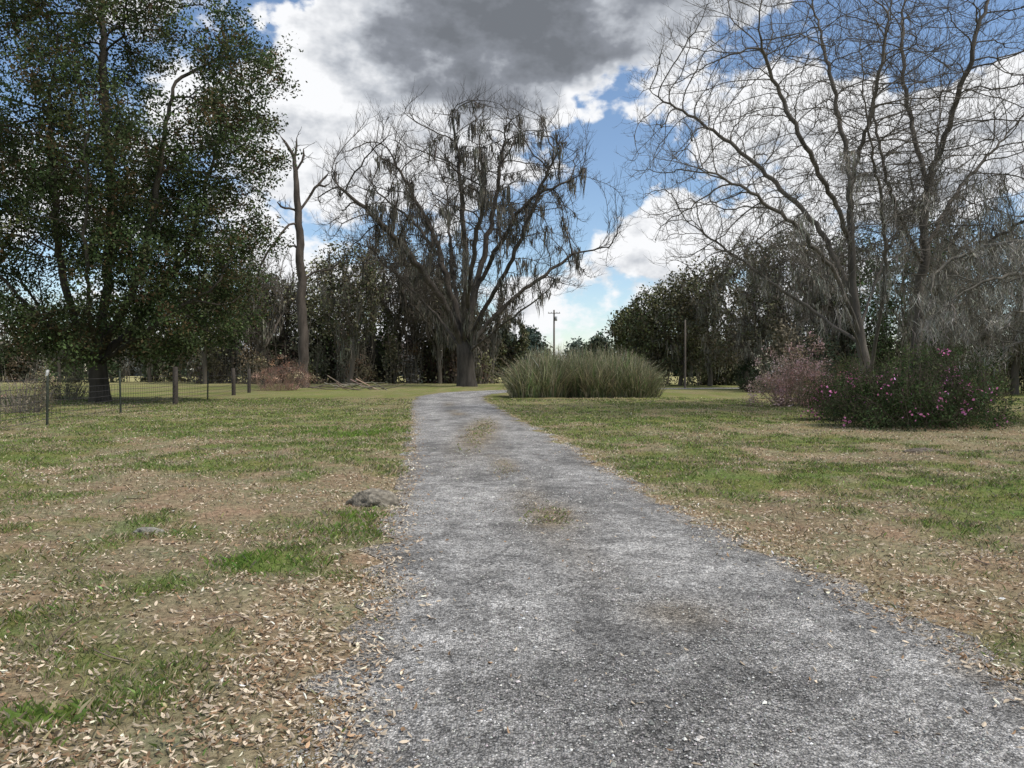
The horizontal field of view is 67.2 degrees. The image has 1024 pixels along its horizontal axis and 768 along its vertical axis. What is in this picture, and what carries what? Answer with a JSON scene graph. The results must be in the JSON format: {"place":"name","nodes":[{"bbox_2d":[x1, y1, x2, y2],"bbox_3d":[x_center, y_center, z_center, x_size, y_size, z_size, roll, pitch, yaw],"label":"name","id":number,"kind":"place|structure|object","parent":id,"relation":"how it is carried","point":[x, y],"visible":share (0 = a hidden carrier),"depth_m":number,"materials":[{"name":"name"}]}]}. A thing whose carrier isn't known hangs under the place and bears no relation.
{"place":"outdoors","nodes":[
{"label":"outdoors","id":0,"kind":"place"},
{"bbox_2d":[0,373,1023,767],"bbox_3d":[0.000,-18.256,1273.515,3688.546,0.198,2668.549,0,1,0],"label":"ground","id":1,"kind":"structure","parent":0,"point":[130,387],"depth_m":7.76,"materials":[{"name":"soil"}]},
{"bbox_2d":[0,352,66,412],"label":"dry brown shrub","id":2,"kind":"object","parent":1,"relation":"on","point":[29,406],"visible":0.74,"depth_m":29.79,"materials":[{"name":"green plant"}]},
{"bbox_2d":[31,368,88,400],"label":"dry brown shrub","id":3,"kind":"object","parent":1,"relation":"on","point":[70,392],"visible":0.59,"depth_m":43.75,"materials":[{"name":"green plant"}]},
{"bbox_2d":[0,367,266,427],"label":"wire fence","id":4,"kind":"object","parent":1,"relation":"on","point":[176,385],"visible":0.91,"depth_m":30.80,"materials":[{"name":"grey metal"}]},
{"bbox_2d":[133,527,163,533],"bbox_3d":[-3.602,1.477,7.626,0.304,0.128,0.204,0,1,0],"label":"rock","id":5,"kind":"object","parent":1,"relation":"on","point":[142,529],"visible":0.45,"depth_m":7.58,"materials":[{"name":"grey stone"}]},
{"bbox_2d":[0,0,307,402],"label":"oak tree","id":6,"kind":"object","parent":1,"relation":"on","point":[112,234],"visible":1,"depth_m":37.26,"materials":[{"name":"green plant"}]},
{"bbox_2d":[0,227,532,383],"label":"background tree row","id":7,"kind":"object","parent":1,"relation":"on","point":[376,359],"visible":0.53,"depth_m":106.78,"materials":[{"name":"green plant"}]},
{"bbox_2d":[244,354,327,390],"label":"dry brown shrub","id":8,"kind":"object","parent":1,"relation":"on","point":[274,379],"visible":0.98,"depth_m":65.86,"materials":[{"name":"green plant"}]},
{"bbox_2d":[253,127,344,387],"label":"dead tree","id":9,"kind":"object","parent":1,"relation":"on","point":[303,351],"visible":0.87,"depth_m":76.54,"materials":[{"name":"grey wood"}]},
{"bbox_2d":[306,375,405,390],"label":"fallen branches","id":10,"kind":"object","parent":1,"relation":"on","point":[339,385],"visible":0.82,"depth_m":68.59,"materials":[{"name":"brown wood"}]},
{"bbox_2d":[346,488,398,506],"bbox_3d":[-1.684,1.428,9.346,0.660,0.334,0.441,0,1,0],"label":"rock","id":11,"kind":"object","parent":1,"relation":"on","point":[373,497],"visible":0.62,"depth_m":9.22,"materials":[{"name":"grey stone"}]},
{"bbox_2d":[305,79,639,386],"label":"bare pecan tree","id":12,"kind":"object","parent":1,"relation":"on","point":[467,282],"visible":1,"depth_m":82.14,"materials":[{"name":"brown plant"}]},
{"bbox_2d":[0,324,1021,376],"bbox_3d":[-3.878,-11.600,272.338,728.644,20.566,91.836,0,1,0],"label":"distant tree line","id":13,"kind":"object","parent":1,"relation":"on","point":[597,340],"visible":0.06,"depth_m":236.60,"materials":[{"name":"green plant"}]},
{"bbox_2d":[0,408,1023,767],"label":"fallen leaves","id":14,"kind":"object","parent":1,"relation":"on","point":[296,700],"depth_m":5.03,"materials":[{"name":"beige plant"}]},
{"bbox_2d":[548,310,559,358],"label":"utility pole","id":15,"kind":"object","parent":1,"relation":"on","point":[554,317],"visible":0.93,"depth_m":139.74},
{"bbox_2d":[490,341,677,397],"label":"pampas grass","id":16,"kind":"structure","parent":1,"relation":"on","point":[590,376],"depth_m":47.84,"materials":[{"name":"plant"}]},
{"bbox_2d":[684,320,685,387],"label":"utility pole","id":17,"kind":"object","parent":1,"relation":"on","point":[684,353],"visible":0.86,"depth_m":75.89,"materials":[{"name":"wood"}]},
{"bbox_2d":[731,357,761,388],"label":"evergreen shrub","id":18,"kind":"object","parent":1,"relation":"on","point":[743,368],"visible":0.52,"depth_m":69.72,"materials":[{"name":"green plant"}]},
{"bbox_2d":[737,369,767,391],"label":"evergreen shrub","id":19,"kind":"object","parent":1,"relation":"on","point":[743,382],"visible":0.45,"depth_m":59.93,"materials":[{"name":"green plant"}]},
{"bbox_2d":[740,328,838,406],"bbox_3d":[13.189,-0.651,35.922,5.179,3.888,4.184,0,1,0],"label":"azalea bush","id":20,"kind":"object","parent":1,"relation":"on","point":[783,389],"visible":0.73,"depth_m":35.40,"materials":[{"name":"pink plant"}]},
{"bbox_2d":[613,0,999,409],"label":"bare chinaberry tree","id":21,"kind":"object","parent":1,"relation":"on","point":[854,311],"visible":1,"depth_m":28.70,"materials":[{"name":"grey plant"}]},
{"bbox_2d":[603,185,1023,394],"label":"background oak grove","id":22,"kind":"object","parent":1,"relation":"on","point":[634,327],"visible":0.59,"depth_m":67.86,"materials":[{"name":"green plant"}]},
{"bbox_2d":[805,362,846,408],"bbox_3d":[13.682,0.085,33.108,1.851,2.302,2.353,1,1,40],"label":"azalea bush","id":23,"kind":"object","parent":1,"relation":"on","point":[824,385],"visible":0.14,"depth_m":32.83,"materials":[{"name":"green plant"}]},
{"bbox_2d":[794,350,898,421],"bbox_3d":[11.195,0.090,25.210,3.524,2.686,2.744,1,1,42],"label":"azalea bush","id":24,"kind":"object","parent":1,"relation":"on","point":[821,390],"visible":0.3,"depth_m":25.18,"materials":[{"name":"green plant"}]},
{"bbox_2d":[833,331,930,398],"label":"evergreen shrub","id":25,"kind":"object","parent":1,"relation":"on","point":[839,367],"visible":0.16,"depth_m":41.37,"materials":[{"name":"green plant"}]},
{"bbox_2d":[798,0,1023,398],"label":"bare chinaberry tree","id":26,"kind":"object","parent":1,"relation":"on","point":[925,264],"visible":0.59,"depth_m":32.23,"materials":[{"name":"grey plant"}]},
{"bbox_2d":[811,322,1023,431],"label":"azalea bush","id":27,"kind":"object","parent":1,"relation":"on","point":[939,410],"visible":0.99,"depth_m":21.63,"materials":[{"name":"green plant"}]},
{"bbox_2d":[902,448,944,452],"bbox_3d":[8.299,1.366,15.533,0.867,0.169,0.326,0,1,0],"label":"rock","id":28,"kind":"object","parent":1,"relation":"on","point":[914,450],"visible":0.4,"depth_m":15.45,"materials":[{"name":"grey stone"}]},
{"bbox_2d":[905,335,1017,402],"bbox_3d":[22.160,-0.809,38.516,6.406,3.715,4.732,0,1,0],"label":"evergreen shrub","id":29,"kind":"object","parent":1,"relation":"on","point":[956,349],"visible":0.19,"depth_m":38.36,"materials":[{"name":"green plant"}]},
{"bbox_2d":[906,228,1023,376],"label":"mossy oak tree","id":30,"kind":"object","parent":1,"relation":"on","point":[975,251],"visible":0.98,"depth_m":23.82,"materials":[{"name":"grey plant"}]},
{"bbox_2d":[0,0,1023,371],"label":"sky","id":31,"kind":"structure","parent":0,"point":[354,51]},
{"bbox_2d":[244,388,1023,767],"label":"gravel road","id":32,"kind":"structure","parent":0,"point":[624,628],"depth_m":4.45,"materials":[{"name":"grey gravel"}]}
]}

